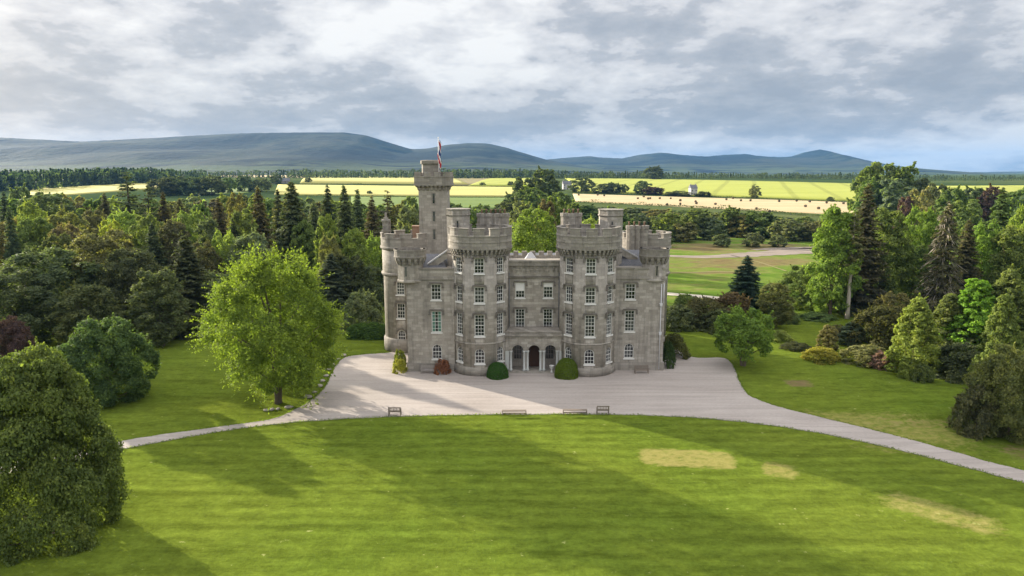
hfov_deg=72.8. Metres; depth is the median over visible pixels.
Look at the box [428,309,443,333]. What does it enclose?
window
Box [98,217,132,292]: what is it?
broadleaf tree
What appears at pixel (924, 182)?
broadleaf tree
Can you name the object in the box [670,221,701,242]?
broadleaf tree
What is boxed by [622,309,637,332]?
window
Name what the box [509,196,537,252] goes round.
broadleaf tree
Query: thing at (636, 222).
broadleaf tree
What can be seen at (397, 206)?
broadleaf tree
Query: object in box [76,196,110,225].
broadleaf tree
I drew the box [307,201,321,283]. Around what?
conifer tree
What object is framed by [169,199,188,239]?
conifer tree
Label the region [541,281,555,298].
window
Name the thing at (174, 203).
broadleaf tree
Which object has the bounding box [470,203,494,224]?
broadleaf tree
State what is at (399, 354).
shrub
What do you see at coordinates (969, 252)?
conifer tree
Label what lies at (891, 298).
shrub
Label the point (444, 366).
shrub
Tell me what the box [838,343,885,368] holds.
shrub
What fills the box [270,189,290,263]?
conifer tree
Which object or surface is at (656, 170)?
broadleaf tree
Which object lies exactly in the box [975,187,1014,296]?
conifer tree
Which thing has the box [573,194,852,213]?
stubble field
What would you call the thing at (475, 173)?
wood
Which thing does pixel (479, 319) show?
window
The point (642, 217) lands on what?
broadleaf tree
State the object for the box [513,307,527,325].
window
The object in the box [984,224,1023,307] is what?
broadleaf tree
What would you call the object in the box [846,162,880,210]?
broadleaf tree
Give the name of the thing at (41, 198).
broadleaf tree
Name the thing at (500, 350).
window
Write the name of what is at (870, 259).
conifer tree
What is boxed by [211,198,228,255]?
conifer tree
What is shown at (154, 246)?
conifer tree
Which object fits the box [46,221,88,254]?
broadleaf tree
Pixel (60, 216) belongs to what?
broadleaf tree
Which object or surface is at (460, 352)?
window
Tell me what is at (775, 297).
broadleaf tree
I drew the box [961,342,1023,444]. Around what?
yew tree
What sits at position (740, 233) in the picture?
broadleaf tree
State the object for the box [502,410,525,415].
bench
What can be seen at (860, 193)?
broadleaf tree
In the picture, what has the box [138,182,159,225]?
conifer tree
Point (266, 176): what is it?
wheat field
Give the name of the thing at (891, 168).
broadleaf tree
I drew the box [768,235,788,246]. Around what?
broadleaf tree
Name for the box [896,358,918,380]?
shrub
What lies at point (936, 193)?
broadleaf tree
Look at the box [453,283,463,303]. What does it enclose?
window
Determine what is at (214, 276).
broadleaf tree
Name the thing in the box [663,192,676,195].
broadleaf tree
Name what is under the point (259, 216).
conifer tree
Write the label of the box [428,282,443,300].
window
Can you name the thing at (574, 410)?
bench
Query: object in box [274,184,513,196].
wheat field
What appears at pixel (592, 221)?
broadleaf tree
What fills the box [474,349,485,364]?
window
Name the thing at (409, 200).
broadleaf tree
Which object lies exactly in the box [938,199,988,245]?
broadleaf tree
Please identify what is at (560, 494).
ground
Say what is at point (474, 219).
broadleaf tree
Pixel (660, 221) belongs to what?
broadleaf tree
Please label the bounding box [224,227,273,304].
broadleaf tree
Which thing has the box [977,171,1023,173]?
hills
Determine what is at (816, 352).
shrub
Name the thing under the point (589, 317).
window
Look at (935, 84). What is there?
sky
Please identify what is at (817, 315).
shrub
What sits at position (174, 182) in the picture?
broadleaf tree
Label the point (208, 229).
broadleaf tree
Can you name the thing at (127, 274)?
broadleaf tree
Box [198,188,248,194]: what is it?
pasture
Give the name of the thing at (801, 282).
broadleaf tree
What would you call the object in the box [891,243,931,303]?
broadleaf tree
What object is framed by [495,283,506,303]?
window
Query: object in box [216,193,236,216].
broadleaf tree
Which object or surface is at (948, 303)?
cypress tree
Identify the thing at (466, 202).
pasture
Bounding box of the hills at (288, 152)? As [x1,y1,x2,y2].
[0,132,674,174]
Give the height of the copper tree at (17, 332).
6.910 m
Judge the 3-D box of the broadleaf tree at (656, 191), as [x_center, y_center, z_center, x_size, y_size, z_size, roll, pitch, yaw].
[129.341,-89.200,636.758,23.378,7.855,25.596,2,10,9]
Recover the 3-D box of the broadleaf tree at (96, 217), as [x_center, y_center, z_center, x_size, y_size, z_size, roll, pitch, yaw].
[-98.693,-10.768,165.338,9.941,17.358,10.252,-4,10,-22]
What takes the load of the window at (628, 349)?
in the castle
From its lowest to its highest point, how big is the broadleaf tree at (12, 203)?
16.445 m
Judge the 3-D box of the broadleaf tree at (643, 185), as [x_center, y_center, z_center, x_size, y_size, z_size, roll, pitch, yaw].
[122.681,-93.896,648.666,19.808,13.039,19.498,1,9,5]
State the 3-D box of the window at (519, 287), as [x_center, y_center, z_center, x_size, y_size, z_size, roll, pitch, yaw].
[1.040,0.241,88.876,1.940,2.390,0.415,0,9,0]
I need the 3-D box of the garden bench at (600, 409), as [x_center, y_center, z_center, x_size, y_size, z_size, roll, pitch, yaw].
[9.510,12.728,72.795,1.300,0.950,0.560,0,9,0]
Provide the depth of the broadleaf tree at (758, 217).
267.21 m
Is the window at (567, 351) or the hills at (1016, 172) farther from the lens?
the hills at (1016, 172)
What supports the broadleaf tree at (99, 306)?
on the ground at (560, 494)
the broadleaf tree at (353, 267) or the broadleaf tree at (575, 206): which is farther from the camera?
the broadleaf tree at (575, 206)
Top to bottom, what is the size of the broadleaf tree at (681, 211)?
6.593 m
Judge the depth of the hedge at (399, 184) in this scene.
834.10 m
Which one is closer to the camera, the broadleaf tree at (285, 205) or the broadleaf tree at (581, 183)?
the broadleaf tree at (285, 205)
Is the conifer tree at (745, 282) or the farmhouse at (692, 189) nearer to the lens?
the conifer tree at (745, 282)
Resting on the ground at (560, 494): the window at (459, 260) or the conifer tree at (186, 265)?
the conifer tree at (186, 265)
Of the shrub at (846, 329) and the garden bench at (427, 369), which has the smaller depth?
the garden bench at (427, 369)
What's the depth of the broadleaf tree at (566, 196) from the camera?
334.93 m
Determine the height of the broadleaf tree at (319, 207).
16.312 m
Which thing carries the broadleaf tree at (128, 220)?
on the ground at (560, 494)
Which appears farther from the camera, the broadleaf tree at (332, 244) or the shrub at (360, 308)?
the broadleaf tree at (332, 244)
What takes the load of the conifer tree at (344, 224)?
on the ground at (560, 494)
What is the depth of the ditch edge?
175.69 m
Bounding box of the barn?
[272,178,289,183]
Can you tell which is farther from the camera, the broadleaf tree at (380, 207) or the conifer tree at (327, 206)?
the broadleaf tree at (380, 207)
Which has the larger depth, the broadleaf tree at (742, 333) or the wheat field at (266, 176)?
the wheat field at (266, 176)
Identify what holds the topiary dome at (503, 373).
on the ground at (560, 494)
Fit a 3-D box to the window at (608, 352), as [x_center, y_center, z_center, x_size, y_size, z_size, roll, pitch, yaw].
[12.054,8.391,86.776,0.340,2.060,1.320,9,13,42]
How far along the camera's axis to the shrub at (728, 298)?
115.82 m
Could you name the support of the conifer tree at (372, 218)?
on the ground at (560, 494)
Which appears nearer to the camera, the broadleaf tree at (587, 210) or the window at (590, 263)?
the window at (590, 263)
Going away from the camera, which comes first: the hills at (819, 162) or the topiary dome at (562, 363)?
the topiary dome at (562, 363)
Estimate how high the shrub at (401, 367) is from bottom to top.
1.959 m
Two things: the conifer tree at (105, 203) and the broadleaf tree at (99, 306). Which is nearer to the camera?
the broadleaf tree at (99, 306)
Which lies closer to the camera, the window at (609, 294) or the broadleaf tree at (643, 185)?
the window at (609, 294)
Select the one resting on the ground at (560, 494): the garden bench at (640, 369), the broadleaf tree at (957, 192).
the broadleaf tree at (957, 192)
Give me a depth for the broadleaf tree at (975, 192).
286.53 m
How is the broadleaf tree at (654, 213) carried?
on the ground at (560, 494)
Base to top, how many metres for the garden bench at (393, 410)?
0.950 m
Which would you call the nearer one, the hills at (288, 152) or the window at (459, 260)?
the window at (459, 260)
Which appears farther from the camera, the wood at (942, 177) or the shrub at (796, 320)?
the wood at (942, 177)
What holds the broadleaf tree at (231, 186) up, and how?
on the ground at (560, 494)
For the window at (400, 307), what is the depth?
96.66 m
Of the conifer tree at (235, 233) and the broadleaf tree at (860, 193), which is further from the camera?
the broadleaf tree at (860, 193)
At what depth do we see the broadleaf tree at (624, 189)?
656.71 m
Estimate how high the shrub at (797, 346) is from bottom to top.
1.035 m
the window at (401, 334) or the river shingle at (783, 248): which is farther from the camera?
the river shingle at (783, 248)
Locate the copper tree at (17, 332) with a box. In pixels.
[0,315,34,357]
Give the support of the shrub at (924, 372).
on the ground at (560, 494)
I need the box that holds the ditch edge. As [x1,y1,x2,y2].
[670,271,733,272]
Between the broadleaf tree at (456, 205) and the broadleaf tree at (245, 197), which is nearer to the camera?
the broadleaf tree at (245, 197)
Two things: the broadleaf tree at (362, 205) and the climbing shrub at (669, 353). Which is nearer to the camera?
the climbing shrub at (669, 353)
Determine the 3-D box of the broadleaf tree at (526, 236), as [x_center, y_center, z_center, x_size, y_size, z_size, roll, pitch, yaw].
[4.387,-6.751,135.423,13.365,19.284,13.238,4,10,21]
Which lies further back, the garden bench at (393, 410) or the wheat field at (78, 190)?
the wheat field at (78, 190)
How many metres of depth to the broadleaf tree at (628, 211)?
329.41 m
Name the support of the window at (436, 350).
in the castle
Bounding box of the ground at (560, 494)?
[0,174,1023,575]
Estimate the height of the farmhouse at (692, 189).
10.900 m
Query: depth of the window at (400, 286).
96.15 m
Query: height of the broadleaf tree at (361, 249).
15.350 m
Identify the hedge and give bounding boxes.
[274,194,503,197]
[276,183,511,186]
[345,322,384,340]
[575,192,855,202]
[578,199,820,216]
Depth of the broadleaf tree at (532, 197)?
342.86 m
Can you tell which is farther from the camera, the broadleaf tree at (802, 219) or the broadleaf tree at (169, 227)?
the broadleaf tree at (802, 219)
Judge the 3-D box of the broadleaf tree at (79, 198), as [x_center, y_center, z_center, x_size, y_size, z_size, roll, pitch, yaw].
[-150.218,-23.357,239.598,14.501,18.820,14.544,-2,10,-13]
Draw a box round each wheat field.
[25,183,158,196]
[226,175,304,177]
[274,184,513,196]
[300,176,466,183]
[469,178,544,186]
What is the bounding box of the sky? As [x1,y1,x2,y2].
[0,0,1023,171]
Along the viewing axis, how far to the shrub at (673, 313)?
111.33 m
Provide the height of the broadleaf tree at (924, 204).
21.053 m
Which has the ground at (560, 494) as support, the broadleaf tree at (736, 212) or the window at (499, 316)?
the broadleaf tree at (736, 212)
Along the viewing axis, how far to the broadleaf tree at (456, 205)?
326.32 m
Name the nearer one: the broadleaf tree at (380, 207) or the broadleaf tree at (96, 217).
the broadleaf tree at (96, 217)
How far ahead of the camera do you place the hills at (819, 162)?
5010.20 m
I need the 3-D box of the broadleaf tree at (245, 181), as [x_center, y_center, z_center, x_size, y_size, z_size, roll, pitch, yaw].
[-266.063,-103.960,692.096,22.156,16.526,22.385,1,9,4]
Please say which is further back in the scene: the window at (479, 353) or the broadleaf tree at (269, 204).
the broadleaf tree at (269, 204)
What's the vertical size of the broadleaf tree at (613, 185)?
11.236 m
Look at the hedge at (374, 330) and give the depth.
104.98 m
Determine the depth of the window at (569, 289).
85.59 m
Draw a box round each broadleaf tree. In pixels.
[0,198,21,233]
[0,216,34,275]
[0,245,110,334]
[0,261,68,348]
[6,182,31,210]
[6,213,54,273]
[13,199,47,243]
[15,187,82,226]
[41,205,93,249]
[41,231,73,308]
[44,281,131,344]
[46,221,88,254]
[53,224,147,321]
[60,193,85,209]
[72,201,91,222]
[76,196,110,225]
[81,206,116,240]
[95,195,119,214]
[96,242,168,329]
[97,207,146,279]
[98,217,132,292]
[120,198,158,226]
[124,267,193,347]
[128,208,171,252]
[146,177,179,194]
[149,199,173,213]
[152,291,195,338]
[156,198,190,220]
[156,218,193,273]
[163,175,190,195]
[171,208,203,263]
[176,177,207,194]
[181,193,206,215]
[184,242,353,413]
[188,199,212,235]
[192,215,222,257]
[192,238,226,282]
[193,199,227,234]
[195,174,229,194]
[197,269,238,319]
[208,228,238,274]
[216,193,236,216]
[218,177,237,192]
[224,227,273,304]
[226,191,246,234]
[227,207,260,259]
[233,192,272,225]
[235,175,254,191]
[246,193,272,239]
[249,177,272,190]
[262,197,274,233]
[269,174,282,183]
[271,199,307,235]
[289,218,318,278]
[297,196,318,220]
[307,200,333,231]
[312,212,340,274]
[316,232,342,293]
[331,198,343,228]
[337,253,370,298]
[341,227,371,284]
[346,200,366,217]
[353,262,384,306]
[362,204,391,237]
[364,232,383,298]
[381,200,409,228]
[394,204,418,233]
[403,196,418,218]
[450,203,462,207]
[468,205,476,230]
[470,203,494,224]
[492,201,513,212]
[500,191,524,211]
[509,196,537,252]
[510,203,557,252]
[512,176,539,203]
[514,185,547,223]
[530,165,564,201]
[533,197,556,249]
[546,196,566,224]
[553,191,571,207]
[560,199,586,221]
[567,177,595,191]
[572,204,598,221]
[582,214,598,227]
[583,206,615,216]
[591,183,613,192]
[596,206,630,231]
[604,182,621,193]
[618,184,629,192]
[620,207,639,217]
[623,219,638,224]
[627,213,651,227]
[633,181,651,193]
[633,207,660,214]
[640,186,663,194]
[642,165,664,178]
[642,208,679,222]
[642,216,663,233]
[650,210,687,236]
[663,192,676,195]
[667,190,691,195]
[668,210,697,222]
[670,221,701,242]
[679,206,718,238]
[695,191,711,196]
[695,215,727,240]
[710,212,735,235]
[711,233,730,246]
[712,303,775,365]
[718,205,746,236]
[726,214,762,237]
[735,210,779,237]
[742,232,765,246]
[748,185,761,197]
[755,280,795,328]
[760,216,785,237]
[764,218,809,241]
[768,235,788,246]
[774,262,825,310]
[788,216,815,236]
[798,219,836,239]
[802,203,868,313]
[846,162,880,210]
[851,177,888,221]
[852,161,902,210]
[855,205,915,297]
[858,175,916,228]
[885,161,922,212]
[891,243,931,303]
[893,196,915,228]
[899,203,940,284]
[902,178,933,223]
[902,186,938,239]
[922,183,950,210]
[933,184,969,233]
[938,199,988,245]
[958,218,1008,296]
[962,184,991,219]
[973,183,1004,225]
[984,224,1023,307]
[992,187,1023,227]
[1002,203,1023,312]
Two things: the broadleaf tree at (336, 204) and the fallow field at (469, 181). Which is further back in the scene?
the fallow field at (469, 181)
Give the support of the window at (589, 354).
in the castle
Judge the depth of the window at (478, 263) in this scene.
84.20 m
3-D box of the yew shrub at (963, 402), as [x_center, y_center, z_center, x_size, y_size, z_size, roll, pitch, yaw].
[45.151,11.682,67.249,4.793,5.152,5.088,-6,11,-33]
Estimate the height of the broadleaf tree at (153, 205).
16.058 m
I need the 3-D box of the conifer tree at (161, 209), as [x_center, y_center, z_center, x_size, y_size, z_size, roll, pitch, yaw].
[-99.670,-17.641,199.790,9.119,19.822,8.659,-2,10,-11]
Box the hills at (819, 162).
[547,150,994,173]
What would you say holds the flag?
attached to the castle
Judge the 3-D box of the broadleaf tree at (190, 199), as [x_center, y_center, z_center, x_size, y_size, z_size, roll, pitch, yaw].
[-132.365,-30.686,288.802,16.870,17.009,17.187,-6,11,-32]
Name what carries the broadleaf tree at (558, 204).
on the ground at (560, 494)
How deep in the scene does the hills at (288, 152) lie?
3623.56 m
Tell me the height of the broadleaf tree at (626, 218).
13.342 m
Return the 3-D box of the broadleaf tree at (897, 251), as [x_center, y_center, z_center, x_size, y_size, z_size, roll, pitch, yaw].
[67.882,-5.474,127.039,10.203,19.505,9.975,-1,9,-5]
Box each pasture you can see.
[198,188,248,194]
[351,196,506,208]
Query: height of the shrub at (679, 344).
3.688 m
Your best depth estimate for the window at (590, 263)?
83.90 m
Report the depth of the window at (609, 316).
86.25 m
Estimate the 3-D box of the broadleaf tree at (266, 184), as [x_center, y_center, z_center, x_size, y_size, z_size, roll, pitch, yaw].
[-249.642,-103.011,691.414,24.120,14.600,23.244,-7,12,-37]
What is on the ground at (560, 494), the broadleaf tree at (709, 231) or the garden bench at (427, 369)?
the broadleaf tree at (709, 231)
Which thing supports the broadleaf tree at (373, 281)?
on the ground at (560, 494)
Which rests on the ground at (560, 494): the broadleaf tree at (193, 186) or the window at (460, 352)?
the broadleaf tree at (193, 186)
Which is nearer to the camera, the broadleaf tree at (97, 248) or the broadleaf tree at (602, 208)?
the broadleaf tree at (97, 248)
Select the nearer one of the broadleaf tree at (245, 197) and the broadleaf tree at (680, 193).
the broadleaf tree at (245, 197)
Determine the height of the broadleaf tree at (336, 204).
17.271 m
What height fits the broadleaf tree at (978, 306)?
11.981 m
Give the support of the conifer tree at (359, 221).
on the ground at (560, 494)
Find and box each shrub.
[339,288,384,333]
[391,358,407,373]
[393,349,406,369]
[433,358,451,374]
[663,333,691,359]
[663,341,676,368]
[666,304,698,332]
[671,292,697,308]
[678,295,725,329]
[694,307,737,334]
[715,291,753,317]
[773,330,793,341]
[778,340,811,351]
[779,311,801,324]
[798,311,838,322]
[800,346,841,364]
[815,324,839,350]
[829,324,848,339]
[837,322,864,345]
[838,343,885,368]
[839,300,868,316]
[845,302,906,354]
[861,350,898,370]
[868,290,911,327]
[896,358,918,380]
[910,362,935,383]
[925,339,980,383]
[945,382,1007,440]
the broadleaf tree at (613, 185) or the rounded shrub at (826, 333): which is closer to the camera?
the rounded shrub at (826, 333)
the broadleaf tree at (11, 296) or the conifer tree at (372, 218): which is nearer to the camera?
the broadleaf tree at (11, 296)
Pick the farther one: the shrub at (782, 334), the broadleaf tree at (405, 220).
the broadleaf tree at (405, 220)
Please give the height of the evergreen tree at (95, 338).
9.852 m
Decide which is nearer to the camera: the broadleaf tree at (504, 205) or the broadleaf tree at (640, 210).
the broadleaf tree at (504, 205)
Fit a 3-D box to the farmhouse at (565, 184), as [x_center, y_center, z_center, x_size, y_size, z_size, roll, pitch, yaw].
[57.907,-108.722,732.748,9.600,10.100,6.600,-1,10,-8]
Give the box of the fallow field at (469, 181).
[453,177,488,185]
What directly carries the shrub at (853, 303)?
on the ground at (560, 494)
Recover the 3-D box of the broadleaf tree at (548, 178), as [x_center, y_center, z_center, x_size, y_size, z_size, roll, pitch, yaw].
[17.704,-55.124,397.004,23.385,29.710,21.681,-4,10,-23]
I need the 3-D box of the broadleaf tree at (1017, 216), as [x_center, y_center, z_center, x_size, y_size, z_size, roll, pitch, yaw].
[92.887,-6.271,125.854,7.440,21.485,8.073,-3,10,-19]
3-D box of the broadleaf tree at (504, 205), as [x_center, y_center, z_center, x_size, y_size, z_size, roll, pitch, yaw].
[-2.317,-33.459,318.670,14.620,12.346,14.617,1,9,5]
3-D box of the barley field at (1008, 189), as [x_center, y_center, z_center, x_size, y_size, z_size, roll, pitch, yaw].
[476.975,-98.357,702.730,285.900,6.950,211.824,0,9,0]
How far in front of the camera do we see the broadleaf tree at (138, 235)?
140.19 m
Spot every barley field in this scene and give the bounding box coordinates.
[565,178,860,200]
[936,185,1023,194]
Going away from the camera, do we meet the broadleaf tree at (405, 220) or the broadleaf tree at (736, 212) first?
the broadleaf tree at (405, 220)
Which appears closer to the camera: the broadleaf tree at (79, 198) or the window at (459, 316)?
the window at (459, 316)
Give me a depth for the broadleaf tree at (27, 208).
178.19 m
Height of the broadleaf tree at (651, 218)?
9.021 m
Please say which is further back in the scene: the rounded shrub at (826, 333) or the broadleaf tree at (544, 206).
the broadleaf tree at (544, 206)
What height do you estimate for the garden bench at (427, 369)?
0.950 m
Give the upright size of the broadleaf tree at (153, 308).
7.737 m
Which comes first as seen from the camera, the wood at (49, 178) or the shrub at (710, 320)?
the shrub at (710, 320)
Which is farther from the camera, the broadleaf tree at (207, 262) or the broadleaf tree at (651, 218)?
the broadleaf tree at (651, 218)
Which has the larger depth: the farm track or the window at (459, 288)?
the farm track
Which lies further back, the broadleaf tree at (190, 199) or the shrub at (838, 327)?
the broadleaf tree at (190, 199)
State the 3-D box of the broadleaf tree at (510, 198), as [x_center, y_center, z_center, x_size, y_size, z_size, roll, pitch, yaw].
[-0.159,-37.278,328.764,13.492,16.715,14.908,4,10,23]
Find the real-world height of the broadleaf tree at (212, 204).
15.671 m
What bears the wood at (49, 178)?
on the ground at (560, 494)
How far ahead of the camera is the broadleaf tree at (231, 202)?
187.95 m
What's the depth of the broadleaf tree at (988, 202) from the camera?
276.60 m
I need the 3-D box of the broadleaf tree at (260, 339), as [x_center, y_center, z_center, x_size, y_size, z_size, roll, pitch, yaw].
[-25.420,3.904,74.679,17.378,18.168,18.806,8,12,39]
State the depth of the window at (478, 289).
84.79 m
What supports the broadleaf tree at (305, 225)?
on the ground at (560, 494)
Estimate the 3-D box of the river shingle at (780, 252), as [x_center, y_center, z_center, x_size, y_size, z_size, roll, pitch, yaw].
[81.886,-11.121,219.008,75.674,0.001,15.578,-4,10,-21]
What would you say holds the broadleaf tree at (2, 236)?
on the ground at (560, 494)
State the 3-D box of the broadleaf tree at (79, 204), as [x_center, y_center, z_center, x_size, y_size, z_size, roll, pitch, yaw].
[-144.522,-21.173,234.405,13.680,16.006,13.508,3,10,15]
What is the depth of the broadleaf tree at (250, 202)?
198.36 m
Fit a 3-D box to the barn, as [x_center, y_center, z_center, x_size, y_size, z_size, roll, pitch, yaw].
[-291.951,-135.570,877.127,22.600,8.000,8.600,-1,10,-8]
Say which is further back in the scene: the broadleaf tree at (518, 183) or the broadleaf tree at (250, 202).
the broadleaf tree at (518, 183)
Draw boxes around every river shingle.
[669,248,812,257]
[751,247,811,249]
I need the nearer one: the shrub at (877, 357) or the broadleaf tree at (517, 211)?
the shrub at (877, 357)
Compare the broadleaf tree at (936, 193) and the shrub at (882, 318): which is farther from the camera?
the broadleaf tree at (936, 193)
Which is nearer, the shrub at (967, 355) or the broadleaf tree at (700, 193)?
the shrub at (967, 355)
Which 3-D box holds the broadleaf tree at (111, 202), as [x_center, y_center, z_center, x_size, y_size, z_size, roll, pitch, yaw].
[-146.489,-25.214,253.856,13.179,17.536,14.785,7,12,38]
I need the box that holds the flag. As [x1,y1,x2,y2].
[438,141,440,169]
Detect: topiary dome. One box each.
[486,362,508,379]
[554,358,578,379]
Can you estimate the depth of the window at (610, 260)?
85.08 m
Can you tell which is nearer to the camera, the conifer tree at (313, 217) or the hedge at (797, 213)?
the conifer tree at (313, 217)
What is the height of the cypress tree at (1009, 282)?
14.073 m
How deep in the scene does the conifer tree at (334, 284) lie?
121.06 m
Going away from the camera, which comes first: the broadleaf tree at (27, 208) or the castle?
the castle
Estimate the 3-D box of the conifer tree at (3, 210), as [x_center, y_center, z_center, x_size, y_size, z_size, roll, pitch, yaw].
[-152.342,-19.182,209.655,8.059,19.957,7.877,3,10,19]
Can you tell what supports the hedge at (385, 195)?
on the ground at (560, 494)
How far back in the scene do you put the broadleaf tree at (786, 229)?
254.67 m
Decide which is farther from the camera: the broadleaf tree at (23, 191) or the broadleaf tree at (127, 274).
the broadleaf tree at (23, 191)
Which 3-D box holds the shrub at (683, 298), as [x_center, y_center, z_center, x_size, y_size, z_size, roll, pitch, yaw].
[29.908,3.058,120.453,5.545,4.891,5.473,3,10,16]
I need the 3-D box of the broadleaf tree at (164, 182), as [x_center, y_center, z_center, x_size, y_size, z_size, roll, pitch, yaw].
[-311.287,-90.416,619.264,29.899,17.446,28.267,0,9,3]
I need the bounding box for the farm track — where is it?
[667,292,772,304]
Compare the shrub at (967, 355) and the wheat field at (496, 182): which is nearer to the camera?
the shrub at (967, 355)
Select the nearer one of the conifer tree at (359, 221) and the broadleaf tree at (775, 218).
the conifer tree at (359, 221)
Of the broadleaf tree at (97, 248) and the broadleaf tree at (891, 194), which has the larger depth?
the broadleaf tree at (891, 194)
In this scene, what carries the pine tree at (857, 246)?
on the ground at (560, 494)
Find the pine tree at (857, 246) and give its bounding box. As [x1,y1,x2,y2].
[841,212,865,318]
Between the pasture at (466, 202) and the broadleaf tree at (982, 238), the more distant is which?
the pasture at (466, 202)
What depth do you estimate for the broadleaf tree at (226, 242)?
127.77 m
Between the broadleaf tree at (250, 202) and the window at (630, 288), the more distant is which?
the broadleaf tree at (250, 202)
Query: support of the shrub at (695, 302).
on the ground at (560, 494)
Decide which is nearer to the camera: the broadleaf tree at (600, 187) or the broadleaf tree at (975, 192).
the broadleaf tree at (975, 192)
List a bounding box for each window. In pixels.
[393,280,405,295]
[394,302,406,319]
[396,328,406,338]
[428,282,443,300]
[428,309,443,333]
[432,345,441,359]
[453,255,463,273]
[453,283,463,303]
[453,310,463,336]
[456,347,463,363]
[471,256,486,274]
[471,285,486,304]
[471,313,487,337]
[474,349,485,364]
[495,255,506,273]
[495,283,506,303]
[495,310,506,336]
[497,347,504,362]
[513,281,527,298]
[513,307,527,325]
[540,307,555,325]
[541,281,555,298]
[562,255,574,274]
[562,283,574,303]
[562,311,573,336]
[565,347,570,358]
[582,286,598,304]
[582,313,597,337]
[583,257,598,274]
[583,350,594,365]
[605,311,614,336]
[605,347,612,363]
[606,255,616,274]
[606,283,615,303]
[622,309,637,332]
[623,282,638,300]
[623,344,633,359]
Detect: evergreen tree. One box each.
[0,336,133,566]
[53,312,160,408]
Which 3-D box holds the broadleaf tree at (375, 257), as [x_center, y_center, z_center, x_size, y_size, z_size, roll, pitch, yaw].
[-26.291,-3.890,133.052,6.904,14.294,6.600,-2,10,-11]
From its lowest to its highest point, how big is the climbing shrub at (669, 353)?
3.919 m
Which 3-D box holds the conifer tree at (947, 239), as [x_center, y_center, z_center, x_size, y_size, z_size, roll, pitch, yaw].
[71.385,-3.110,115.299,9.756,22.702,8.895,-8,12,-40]
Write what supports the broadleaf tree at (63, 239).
on the ground at (560, 494)
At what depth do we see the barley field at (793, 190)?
756.39 m
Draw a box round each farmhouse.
[562,180,571,188]
[688,184,697,194]
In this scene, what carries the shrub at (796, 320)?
on the ground at (560, 494)
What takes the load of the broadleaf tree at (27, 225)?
on the ground at (560, 494)
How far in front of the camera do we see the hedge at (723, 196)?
589.18 m
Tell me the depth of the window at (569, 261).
85.02 m
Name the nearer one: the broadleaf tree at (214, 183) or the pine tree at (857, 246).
the pine tree at (857, 246)
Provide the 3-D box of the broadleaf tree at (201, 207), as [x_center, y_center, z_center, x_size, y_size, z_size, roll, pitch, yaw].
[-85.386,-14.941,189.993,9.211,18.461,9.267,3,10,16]
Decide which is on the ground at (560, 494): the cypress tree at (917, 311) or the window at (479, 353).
the cypress tree at (917, 311)
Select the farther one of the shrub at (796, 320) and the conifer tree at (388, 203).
the conifer tree at (388, 203)
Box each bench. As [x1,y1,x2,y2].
[388,407,401,415]
[421,365,434,372]
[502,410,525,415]
[563,409,586,414]
[596,406,608,414]
[634,365,648,373]
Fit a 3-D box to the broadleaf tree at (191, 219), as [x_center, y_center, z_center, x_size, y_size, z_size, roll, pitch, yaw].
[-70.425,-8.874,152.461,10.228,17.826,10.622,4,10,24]
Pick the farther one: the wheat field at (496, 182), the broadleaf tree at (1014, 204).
the wheat field at (496, 182)
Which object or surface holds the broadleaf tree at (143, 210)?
on the ground at (560, 494)
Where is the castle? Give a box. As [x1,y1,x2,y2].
[380,137,671,376]
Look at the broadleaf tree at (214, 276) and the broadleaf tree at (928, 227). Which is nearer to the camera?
the broadleaf tree at (214, 276)
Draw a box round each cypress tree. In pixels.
[881,292,942,378]
[915,293,973,370]
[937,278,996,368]
[966,294,1023,389]
[971,263,1023,347]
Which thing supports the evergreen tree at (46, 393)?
on the ground at (560, 494)
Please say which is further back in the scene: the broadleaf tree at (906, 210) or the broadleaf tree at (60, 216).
the broadleaf tree at (906, 210)
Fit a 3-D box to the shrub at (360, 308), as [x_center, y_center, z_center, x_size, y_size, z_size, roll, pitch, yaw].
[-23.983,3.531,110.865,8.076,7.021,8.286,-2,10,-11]
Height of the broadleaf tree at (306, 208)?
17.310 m
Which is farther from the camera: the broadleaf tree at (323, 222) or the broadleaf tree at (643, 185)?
the broadleaf tree at (643, 185)
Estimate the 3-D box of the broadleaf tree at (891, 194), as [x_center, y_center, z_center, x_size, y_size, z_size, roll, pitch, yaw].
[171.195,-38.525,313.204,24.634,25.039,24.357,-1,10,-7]
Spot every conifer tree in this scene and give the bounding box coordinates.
[0,191,13,251]
[3,207,23,268]
[98,192,113,227]
[112,172,146,226]
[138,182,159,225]
[143,222,169,286]
[156,192,170,226]
[157,235,227,340]
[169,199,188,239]
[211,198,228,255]
[228,220,238,237]
[250,186,276,255]
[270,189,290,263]
[272,182,317,298]
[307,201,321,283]
[315,253,355,316]
[319,184,336,231]
[334,185,360,255]
[351,189,368,243]
[362,195,381,268]
[372,190,399,278]
[727,255,770,312]
[827,183,891,315]
[910,201,968,313]
[950,219,985,296]
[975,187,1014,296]
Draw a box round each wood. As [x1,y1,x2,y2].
[0,167,211,191]
[160,168,556,177]
[510,168,857,179]
[914,174,1023,180]
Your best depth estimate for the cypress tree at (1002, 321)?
79.17 m
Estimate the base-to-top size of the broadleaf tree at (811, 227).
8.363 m

